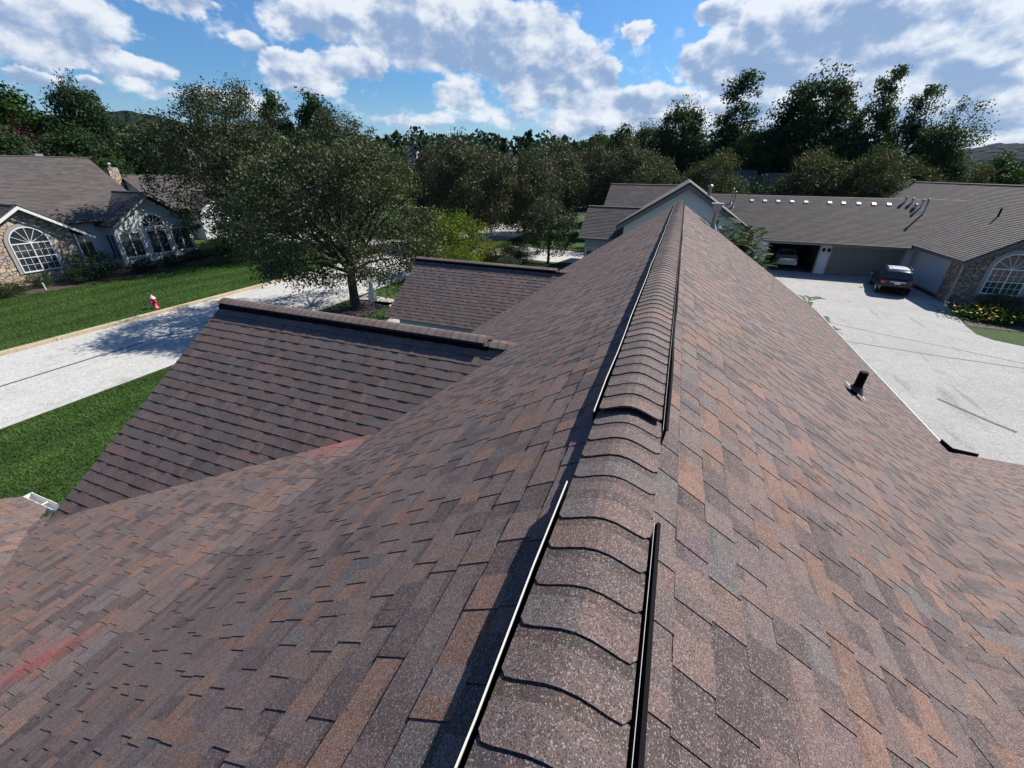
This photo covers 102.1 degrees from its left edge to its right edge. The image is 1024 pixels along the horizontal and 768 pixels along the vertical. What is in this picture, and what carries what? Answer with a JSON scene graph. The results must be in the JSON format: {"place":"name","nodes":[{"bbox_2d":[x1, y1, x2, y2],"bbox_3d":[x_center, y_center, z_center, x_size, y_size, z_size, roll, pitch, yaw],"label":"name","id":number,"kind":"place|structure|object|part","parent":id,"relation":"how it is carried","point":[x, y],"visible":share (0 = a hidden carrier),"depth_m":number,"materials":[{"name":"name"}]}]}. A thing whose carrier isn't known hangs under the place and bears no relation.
{"place":"outdoors","nodes":[
{"label":"outdoors","id":0,"kind":"place"},
{"bbox_2d":[45,110,188,128],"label":"hills","id":1,"kind":"structure","parent":0,"point":[123,116],"depth_m":374.81,"materials":[{"name":"green plant"}]},
{"bbox_2d":[0,212,578,428],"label":"road","id":2,"kind":"structure","parent":0,"point":[24,399],"depth_m":18.55,"materials":[{"name":"grey concrete"}]},
{"bbox_2d":[0,230,503,386],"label":"road joint","id":3,"kind":"object","parent":2,"relation":"on","point":[141,342],"depth_m":18.85,"materials":[{"name":"grey concrete"}]},
{"bbox_2d":[267,232,403,248],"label":"side road","id":4,"kind":"structure","parent":0,"point":[366,240],"depth_m":48.25,"materials":[{"name":"grey concrete"}]},
{"bbox_2d":[360,294,399,322],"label":"garden path","id":5,"kind":"structure","parent":0,"point":[381,299],"depth_m":26.37,"materials":[{"name":"concrete"}]},
{"bbox_2d":[0,200,1023,767],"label":"shingled house","id":6,"kind":"structure","parent":0,"point":[680,484],"depth_m":2.31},
{"bbox_2d":[0,195,1023,518],"bbox_3d":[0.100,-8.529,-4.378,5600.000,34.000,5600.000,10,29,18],"label":"lawn ground","id":7,"kind":"structure","parent":0,"point":[1010,337],"depth_m":21.43,"materials":[{"name":"green plant"}]},
{"bbox_2d":[0,80,56,151],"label":"broadleaf tree","id":8,"kind":"object","parent":7,"relation":"on","point":[11,103],"visible":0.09,"depth_m":48.43,"materials":[{"name":"green plant"}]},
{"bbox_2d":[0,114,56,155],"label":"tree","id":9,"kind":"object","parent":7,"relation":"on","point":[22,129],"visible":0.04,"depth_m":40.73,"materials":[{"name":"green plant"}]},
{"bbox_2d":[0,118,59,156],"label":"broadleaf tree","id":10,"kind":"object","parent":7,"relation":"on","point":[9,142],"visible":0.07,"depth_m":37.26,"materials":[{"name":"green plant"}]},
{"bbox_2d":[30,118,136,188],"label":"broadleaf tree","id":11,"kind":"object","parent":7,"relation":"on","point":[98,152],"visible":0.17,"depth_m":43.75,"materials":[{"name":"green plant"}]},
{"bbox_2d":[38,67,139,173],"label":"broadleaf tree","id":12,"kind":"object","parent":7,"relation":"on","point":[71,102],"visible":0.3,"depth_m":48.43,"materials":[{"name":"green plant"}]},
{"bbox_2d":[0,154,197,289],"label":"stone house","id":13,"kind":"structure","parent":7,"relation":"on","point":[53,209],"depth_m":32.31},
{"bbox_2d":[3,224,65,274],"bbox_3d":[-33.217,-9.425,28.686,0.085,3.180,2.500,10,29,18],"label":"arched window","id":14,"kind":"structure","parent":13,"relation":"in","point":[30,247],"depth_m":28.62,"materials":[{"name":"glass"}]},
{"bbox_2d":[74,236,100,264],"bbox_3d":[-33.414,-10.562,32.627,0.050,2.040,1.040,10,29,18],"label":"window","id":15,"kind":"structure","parent":13,"relation":"in","point":[86,243],"depth_m":32.47,"materials":[{"name":"white paint"}]},
{"bbox_2d":[104,234,122,259],"bbox_3d":[-32.222,-11.084,33.506,1.090,1.990,0.050,10,29,18],"label":"window","id":16,"kind":"structure","parent":13,"relation":"in","point":[110,238],"depth_m":33.46,"materials":[{"name":"white paint"}]},
{"bbox_2d":[117,231,147,257],"bbox_3d":[-31.122,-11.438,33.970,0.050,1.900,1.590,10,29,18],"label":"window","id":17,"kind":"structure","parent":13,"relation":"in","point":[131,242],"depth_m":33.94,"materials":[{"name":"glass"}]},
{"bbox_2d":[139,212,165,227],"bbox_3d":[-30.377,-13.866,34.818,0.035,1.120,2.100,10,29,18],"label":"fan window","id":18,"kind":"structure","parent":13,"relation":"in","point":[147,219],"depth_m":34.80,"materials":[{"name":"glass"}]},
{"bbox_2d":[145,229,172,253],"bbox_3d":[-30.399,-12.307,35.679,0.050,1.900,1.590,10,29,18],"label":"window","id":19,"kind":"structure","parent":13,"relation":"in","point":[157,238],"depth_m":35.65,"materials":[{"name":"glass"}]},
{"bbox_2d":[169,226,194,250],"bbox_3d":[-29.711,-13.134,37.306,0.050,1.900,1.590,10,29,18],"label":"window","id":20,"kind":"structure","parent":13,"relation":"in","point":[181,243],"depth_m":37.27,"materials":[{"name":"glass"}]},
{"bbox_2d":[0,254,230,298],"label":"mulch bed","id":21,"kind":"object","parent":7,"relation":"on","point":[58,285],"visible":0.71,"depth_m":30.82,"materials":[{"name":"brown soil"}]},
{"bbox_2d":[0,281,34,296],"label":"round hedge","id":22,"kind":"object","parent":21,"relation":"on","point":[8,291],"visible":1,"depth_m":26.46,"materials":[{"name":"green plant"}]},
{"bbox_2d":[17,272,53,286],"bbox_3d":[-32.358,-7.084,28.295,1.820,1.045,1.730,7,28,12],"label":"shrub","id":23,"kind":"object","parent":21,"relation":"on","point":[37,282],"visible":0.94,"depth_m":28.10,"materials":[{"name":"green plant"}]},
{"bbox_2d":[57,267,96,282],"bbox_3d":[-30.845,-7.741,29.456,2.184,1.210,2.076,18,32,30],"label":"shrub","id":24,"kind":"object","parent":21,"relation":"on","point":[79,278],"visible":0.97,"depth_m":29.11,"materials":[{"name":"green plant"}]},
{"bbox_2d":[57,247,130,278],"bbox_3d":[-30.594,-8.770,30.439,3.640,2.309,3.460,-16,32,-30],"label":"shrub","id":25,"kind":"object","parent":21,"relation":"on","point":[112,267],"visible":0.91,"depth_m":30.13,"materials":[{"name":"green plant"}]},
{"bbox_2d":[125,257,161,271],"bbox_3d":[-29.089,-9.357,32.751,2.378,1.240,2.510,9,28,17],"label":"round hedge","id":26,"kind":"object","parent":21,"relation":"on","point":[136,266],"visible":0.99,"depth_m":32.43,"materials":[{"name":"green plant"}]},
{"bbox_2d":[154,254,188,265],"bbox_3d":[-28.613,-10.361,34.825,2.384,1.109,2.259,-8,28,-16],"label":"round hedge","id":27,"kind":"object","parent":21,"relation":"on","point":[172,260],"visible":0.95,"depth_m":34.57,"materials":[{"name":"green plant"}]},
{"bbox_2d":[180,249,212,260],"bbox_3d":[-28.098,-11.410,36.827,2.510,1.174,2.378,-19,33,-34],"label":"round hedge","id":28,"kind":"object","parent":21,"relation":"on","point":[194,252],"visible":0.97,"depth_m":36.54,"materials":[{"name":"green plant"}]},
{"bbox_2d":[196,237,237,257],"bbox_3d":[-27.299,-12.668,38.418,3.230,1.979,3.397,22,34,35],"label":"shrub","id":29,"kind":"object","parent":21,"relation":"on","point":[217,249],"visible":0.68,"depth_m":38.01,"materials":[{"name":"green plant"}]},
{"bbox_2d":[93,133,200,169],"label":"shingled house","id":30,"kind":"structure","parent":7,"relation":"on","point":[158,152],"depth_m":72.90,"materials":[{"name":"grey"}]},
{"bbox_2d":[149,295,159,308],"bbox_3d":[-21.037,-4.829,24.258,0.394,0.800,0.397,-14,31,-27],"label":"fire hydrant","id":31,"kind":"object","parent":7,"relation":"on","point":[152,300],"visible":1,"depth_m":24.18,"materials":[{"name":"red metal"}]},
{"bbox_2d":[117,121,202,173],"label":"broadleaf tree","id":32,"kind":"object","parent":7,"relation":"on","point":[140,169],"visible":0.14,"depth_m":52.54,"materials":[{"name":"green plant"}]},
{"bbox_2d":[102,163,237,238],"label":"shingled house","id":33,"kind":"structure","parent":7,"relation":"on","point":[132,182],"depth_m":47.01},
{"bbox_2d":[0,251,392,355],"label":"kerb","id":34,"kind":"structure","parent":7,"relation":"on","point":[64,336],"depth_m":22.00,"materials":[{"name":"beige concrete"}]},
{"bbox_2d":[114,75,301,259],"bbox_3d":[-23.833,-17.328,34.559,13.096,13.877,11.156,-17,32,-30],"label":"broadleaf tree","id":35,"kind":"object","parent":7,"relation":"on","point":[239,148],"visible":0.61,"depth_m":32.07,"materials":[{"name":"green plant"}]},
{"bbox_2d":[178,71,291,235],"bbox_3d":[-26.840,-21.778,41.583,9.683,15.348,11.366,-1,27,-4],"label":"broadleaf tree","id":36,"kind":"object","parent":7,"relation":"on","point":[243,92],"visible":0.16,"depth_m":38.48,"materials":[{"name":"green plant"}]},
{"bbox_2d":[255,83,308,216],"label":"columnar tree","id":37,"kind":"object","parent":7,"relation":"on","point":[271,101],"visible":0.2,"depth_m":56.16,"materials":[{"name":"green plant"}]},
{"bbox_2d":[289,85,347,220],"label":"columnar tree","id":38,"kind":"object","parent":7,"relation":"on","point":[312,104],"visible":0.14,"depth_m":57.41,"materials":[{"name":"green plant"}]},
{"bbox_2d":[282,103,389,238],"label":"broadleaf tree","id":39,"kind":"object","parent":7,"relation":"on","point":[328,127],"visible":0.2,"depth_m":41.18,"materials":[{"name":"green plant"}]},
{"bbox_2d":[328,300,391,316],"bbox_3d":[-9.183,-4.542,24.836,2.500,0.001,3.600,10,29,18],"label":"mulch bed","id":40,"kind":"object","parent":7,"relation":"on","point":[367,308],"visible":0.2,"depth_m":24.62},
{"bbox_2d":[205,126,448,308],"bbox_3d":[-10.035,-8.869,23.257,12.321,9.455,11.186,-6,28,-12],"label":"broadleaf tree","id":41,"kind":"object","parent":40,"relation":"on","point":[303,206],"visible":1,"depth_m":20.66,"materials":[{"name":"green plant"}]},
{"bbox_2d":[368,280,376,318],"bbox_3d":[-7.303,-4.268,21.782,0.426,2.350,0.426,10,29,18],"label":"folded parasol","id":42,"kind":"object","parent":7,"relation":"on","point":[372,297],"visible":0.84,"depth_m":21.47,"materials":[{"name":"fabric"}]},
{"bbox_2d":[398,145,422,183],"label":"shingled house","id":43,"kind":"structure","parent":7,"relation":"on","point":[409,153],"depth_m":146.85,"materials":[{"name":"grey"}]},
{"bbox_2d":[406,132,480,230],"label":"pear tree","id":44,"kind":"object","parent":7,"relation":"on","point":[422,202],"visible":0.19,"depth_m":51.23,"materials":[{"name":"green plant"}]},
{"bbox_2d":[401,207,491,261],"bbox_3d":[-5.085,-11.465,33.137,7.877,5.144,6.977,9,28,16],"label":"locust tree","id":45,"kind":"object","parent":7,"relation":"on","point":[454,227],"visible":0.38,"depth_m":31.75,"materials":[{"name":"green plant"}]},
{"bbox_2d":[427,240,482,261],"bbox_3d":[-4.242,-8.684,29.764,4.651,3.174,5.251,-23,36,-38],"label":"locust tree","id":46,"kind":"object","parent":7,"relation":"on","point":[459,254],"visible":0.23,"depth_m":28.92,"materials":[{"name":"green plant"}]},
{"bbox_2d":[419,126,524,242],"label":"pear tree","id":47,"kind":"object","parent":7,"relation":"on","point":[449,197],"visible":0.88,"depth_m":42.76,"materials":[{"name":"green plant"}]},
{"bbox_2d":[456,138,499,215],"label":"pear tree","id":48,"kind":"object","parent":7,"relation":"on","point":[477,166],"visible":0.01,"depth_m":57.71,"materials":[{"name":"green plant"}]},
{"bbox_2d":[486,144,510,197],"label":"pear tree","id":49,"kind":"object","parent":7,"relation":"on","point":[497,150],"depth_m":75.53,"materials":[{"name":"green plant"}]},
{"bbox_2d":[476,238,524,262],"bbox_3d":[-1.021,-11.983,37.389,5.116,2.080,5.776,6,28,10],"label":"locust tree","id":50,"kind":"object","parent":7,"relation":"on","point":[493,249],"visible":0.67,"depth_m":36.62,"materials":[{"name":"green plant"}]},
{"bbox_2d":[495,255,521,264],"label":"shrub","id":51,"kind":"object","parent":7,"relation":"on","point":[505,260],"visible":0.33,"depth_m":31.97,"materials":[{"name":"green plant"}]},
{"bbox_2d":[495,241,537,264],"bbox_3d":[0.429,-11.358,36.393,3.691,2.089,3.882,4,27,7],"label":"shrub","id":52,"kind":"object","parent":7,"relation":"on","point":[521,249],"visible":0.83,"depth_m":36.02,"materials":[{"name":"green plant"}]},
{"bbox_2d":[16,119,1022,199],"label":"distant wood","id":53,"kind":"object","parent":7,"relation":"on","point":[522,144],"visible":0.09,"depth_m":137.46,"materials":[{"name":"green plant"}]},
{"bbox_2d":[480,141,566,239],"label":"pear tree","id":54,"kind":"object","parent":7,"relation":"on","point":[537,189],"visible":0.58,"depth_m":46.59,"materials":[{"name":"green plant"}]},
{"bbox_2d":[522,264,563,269],"bbox_3d":[4.893,-8.737,33.329,3.183,0.001,12.213,-15,31,-28],"label":"mulch bed","id":55,"kind":"object","parent":7,"relation":"on","point":[560,268],"depth_m":36.38,"materials":[{"name":"brown soil"}]},
{"bbox_2d":[528,140,569,197],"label":"pear tree","id":56,"kind":"object","parent":7,"relation":"on","point":[541,147],"visible":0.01,"depth_m":69.30,"materials":[{"name":"green plant"}]},
{"bbox_2d":[517,193,581,263],"bbox_3d":[3.298,-13.438,36.227,5.560,6.001,5.543,-15,31,-28],"label":"ornamental tree","id":57,"kind":"object","parent":7,"relation":"on","point":[561,226],"visible":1,"depth_m":35.41,"materials":[{"name":"green plant"}]},
{"bbox_2d":[519,135,596,224],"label":"pear tree","id":58,"kind":"object","parent":7,"relation":"on","point":[579,187],"visible":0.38,"depth_m":51.12,"materials":[{"name":"green plant"}]},
{"bbox_2d":[583,126,607,171],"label":"broadleaf tree","id":59,"kind":"object","parent":7,"relation":"on","point":[603,137],"visible":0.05,"depth_m":101.08,"materials":[{"name":"green plant"}]},
{"bbox_2d":[570,135,625,214],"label":"pear tree","id":60,"kind":"object","parent":7,"relation":"on","point":[598,153],"visible":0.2,"depth_m":61.98,"materials":[{"name":"green plant"}]},
{"bbox_2d":[599,122,641,197],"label":"broadleaf tree","id":61,"kind":"object","parent":7,"relation":"on","point":[617,134],"visible":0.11,"depth_m":88.34,"materials":[{"name":"green plant"}]},
{"bbox_2d":[589,132,676,205],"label":"pear tree","id":62,"kind":"object","parent":7,"relation":"on","point":[631,162],"visible":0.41,"depth_m":51.41,"materials":[{"name":"green plant"}]},
{"bbox_2d":[633,117,660,168],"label":"broadleaf tree","id":63,"kind":"object","parent":7,"relation":"on","point":[642,134],"visible":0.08,"depth_m":91.77,"materials":[{"name":"green plant"}]},
{"bbox_2d":[615,158,687,184],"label":"pear tree","id":64,"kind":"object","parent":7,"relation":"on","point":[654,177],"visible":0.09,"depth_m":42.44,"materials":[{"name":"green plant"}]},
{"bbox_2d":[578,179,756,256],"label":"gabled house","id":65,"kind":"structure","parent":7,"relation":"on","point":[625,208],"depth_m":29.42,"materials":[{"name":"grey"}]},
{"bbox_2d":[585,247,597,255],"bbox_3d":[5.907,-8.997,30.364,1.140,1.940,0.050,10,29,18],"label":"window","id":66,"kind":"structure","parent":65,"relation":"in","point":[588,249],"depth_m":30.09,"materials":[{"name":"white paint"}]},
{"bbox_2d":[646,94,710,184],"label":"broadleaf tree","id":67,"kind":"object","parent":7,"relation":"on","point":[686,150],"visible":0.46,"depth_m":67.06,"materials":[{"name":"green plant"}]},
{"bbox_2d":[677,146,750,194],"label":"pear tree","id":68,"kind":"object","parent":7,"relation":"on","point":[700,176],"visible":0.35,"depth_m":47.17,"materials":[{"name":"green plant"}]},
{"bbox_2d":[695,170,756,194],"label":"shingled house","id":69,"kind":"structure","parent":7,"relation":"on","point":[746,173],"depth_m":56.89,"materials":[{"name":"grey"}]},
{"bbox_2d":[696,67,765,167],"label":"broadleaf tree","id":70,"kind":"object","parent":7,"relation":"on","point":[728,131],"visible":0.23,"depth_m":64.57,"materials":[{"name":"green plant"}]},
{"bbox_2d":[702,215,778,275],"bbox_3d":[10.375,-4.926,19.847,3.917,5.855,3.968,10,29,18],"label":"compound leaf tree","id":71,"kind":"object","parent":7,"relation":"on","point":[741,242],"visible":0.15,"depth_m":18.64,"materials":[{"name":"green plant"}]},
{"bbox_2d":[720,118,783,185],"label":"broadleaf tree","id":72,"kind":"object","parent":7,"relation":"on","point":[756,139],"visible":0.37,"depth_m":58.90,"materials":[{"name":"green plant"}]},
{"bbox_2d":[744,172,789,195],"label":"tree","id":73,"kind":"object","parent":7,"relation":"on","point":[767,187],"visible":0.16,"depth_m":48.20,"materials":[{"name":"green plant"}]},
{"bbox_2d":[759,173,842,194],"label":"shingled house","id":74,"kind":"structure","parent":7,"relation":"on","point":[769,175],"depth_m":54.29,"materials":[{"name":"grey"}]},
{"bbox_2d":[756,59,865,172],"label":"broadleaf tree","id":75,"kind":"object","parent":7,"relation":"on","point":[807,125],"visible":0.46,"depth_m":55.73,"materials":[{"name":"green plant"}]},
{"bbox_2d":[767,144,860,196],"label":"pear tree","id":76,"kind":"object","parent":7,"relation":"on","point":[799,185],"visible":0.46,"depth_m":47.10,"materials":[{"name":"green plant"}]},
{"bbox_2d":[811,129,879,188],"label":"broadleaf tree","id":77,"kind":"object","parent":7,"relation":"on","point":[857,148],"visible":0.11,"depth_m":54.57,"materials":[{"name":"green plant"}]},
{"bbox_2d":[711,180,1023,308],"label":"garage house","id":78,"kind":"structure","parent":7,"relation":"on","point":[949,242],"depth_m":33.05,"materials":[{"name":"grey"}]},
{"bbox_2d":[767,248,798,266],"bbox_3d":[24.984,-11.814,38.184,2.160,1.443,4.690,10,29,18],"label":"parked car","id":79,"kind":"object","parent":78,"relation":"in","point":[786,256],"visible":0.89,"depth_m":36.81,"materials":[{"name":"white paint"}]},
{"bbox_3d":[24.922,-12.115,37.830,1.693,0.431,2.710,10,29,18],"label":"window glass","id":80,"kind":"part","parent":79,"relation":"part of","materials":[{"name":"black glass"}]},
{"bbox_2d":[824,246,904,276],"bbox_3d":[28.572,-9.897,33.686,4.750,2.224,0.048,10,29,18],"label":"garage door","id":81,"kind":"structure","parent":78,"relation":"in","point":[840,263],"depth_m":33.72,"materials":[{"name":"grey metal"}]},
{"bbox_2d":[974,250,1023,297],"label":"arched window","id":82,"kind":"structure","parent":78,"relation":"in","point":[1005,274],"depth_m":25.76,"materials":[{"name":"glass"}]},
{"bbox_2d":[822,141,914,197],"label":"pear tree","id":83,"kind":"object","parent":7,"relation":"on","point":[869,186],"visible":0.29,"depth_m":46.12,"materials":[{"name":"green plant"}]},
{"bbox_2d":[844,63,912,178],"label":"broadleaf tree","id":84,"kind":"object","parent":7,"relation":"on","point":[883,120],"visible":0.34,"depth_m":54.37,"materials":[{"name":"green plant"}]},
{"bbox_2d":[872,84,949,176],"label":"broadleaf tree","id":85,"kind":"object","parent":7,"relation":"on","point":[911,130],"visible":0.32,"depth_m":52.75,"materials":[{"name":"green plant"}]},
{"bbox_2d":[887,154,951,190],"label":"pear tree","id":86,"kind":"object","parent":7,"relation":"on","point":[917,173],"visible":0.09,"depth_m":48.39,"materials":[{"name":"green plant"}]},
{"bbox_2d":[893,113,976,181],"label":"broadleaf tree","id":87,"kind":"object","parent":7,"relation":"on","point":[938,150],"visible":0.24,"depth_m":50.48,"materials":[{"name":"green plant"}]},
{"bbox_2d":[939,95,999,165],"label":"broadleaf tree","id":88,"kind":"object","parent":7,"relation":"on","point":[961,108],"visible":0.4,"depth_m":52.42,"materials":[{"name":"green plant"}]},
{"bbox_2d":[940,159,1003,183],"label":"pear tree","id":89,"kind":"object","parent":7,"relation":"on","point":[974,178],"visible":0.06,"depth_m":49.31,"materials":[{"name":"green plant"}]},
{"bbox_2d":[949,303,1023,331],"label":"mulch bed","id":90,"kind":"object","parent":7,"relation":"on","point":[991,325],"visible":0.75,"depth_m":23.23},
{"bbox_2d":[935,295,1023,328],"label":"flower bush","id":91,"kind":"object","parent":90,"relation":"on","point":[994,314],"visible":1,"depth_m":23.73,"materials":[{"name":"green plant"}]},
{"bbox_2d":[972,290,1023,312],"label":"shrub","id":92,"kind":"object","parent":90,"relation":"on","point":[1002,297],"visible":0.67,"depth_m":24.84,"materials":[{"name":"green plant"}]},
{"bbox_2d":[967,151,1023,184],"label":"broadleaf tree","id":93,"kind":"object","parent":7,"relation":"on","point":[1007,166],"visible":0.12,"depth_m":52.24,"materials":[{"name":"green plant"}]},
{"bbox_2d":[0,0,1023,154],"label":"sky","id":94,"kind":"structure","parent":0,"point":[505,68],"materials":[{"name":"blue"}]},
{"bbox_2d":[482,244,583,262],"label":"neighbour driveway","id":95,"kind":"structure","parent":0,"point":[572,257],"depth_m":40.68,"materials":[{"name":"grey concrete"}]},
{"bbox_2d":[799,295,824,308],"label":"sapling","id":96,"kind":"object","parent":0,"point":[807,297],"visible":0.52,"depth_m":20.81,"materials":[{"name":"green plant"}]},
{"bbox_2d":[823,316,840,331],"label":"sapling","id":97,"kind":"object","parent":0,"point":[827,319],"visible":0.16,"depth_m":17.52,"materials":[{"name":"green plant"}]},
{"bbox_2d":[765,269,1023,464],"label":"driveway","id":98,"kind":"structure","parent":0,"point":[919,383],"depth_m":18.88,"materials":[{"name":"concrete"}]},
{"bbox_2d":[868,264,913,294],"bbox_3d":[27.541,-7.765,29.998,2.240,1.784,4.790,16,31,28],"label":"parked suv","id":99,"kind":"object","parent":98,"relation":"on","point":[893,278],"visible":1,"depth_m":28.47,"materials":[{"name":"black paint"}]},
{"bbox_3d":[27.286,-7.941,29.434,1.769,0.573,3.500,16,31,28],"label":"window glass","id":100,"kind":"part","parent":99,"relation":"part of","materials":[{"name":"black glass"}]},
{"bbox_2d":[833,323,1023,363],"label":"driveway crack","id":101,"kind":"object","parent":98,"relation":"on","point":[932,344],"visible":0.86,"depth_m":20.36,"materials":[{"name":"grey concrete"}]},
{"bbox_2d":[849,341,1019,367],"bbox_3d":[21.255,-0.901,18.419,14.364,0.001,0.473,17,31,29],"label":"driveway joint","id":102,"kind":"object","parent":98,"relation":"on","point":[936,355],"visible":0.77,"depth_m":19.11,"materials":[{"name":"grey concrete"}]},
{"bbox_2d":[937,398,1017,431],"bbox_3d":[16.175,1.058,14.478,0.178,0.001,2.308,-6,28,-12],"label":"driveway stain","id":103,"kind":"object","parent":98,"relation":"on","point":[977,415],"visible":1,"depth_m":14.37,"materials":[{"name":"grey concrete"}]},
{"bbox_2d":[947,143,1023,174],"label":"hills","id":104,"kind":"structure","parent":0,"point":[986,153],"depth_m":609.80,"materials":[{"name":"green plant"}]}
]}

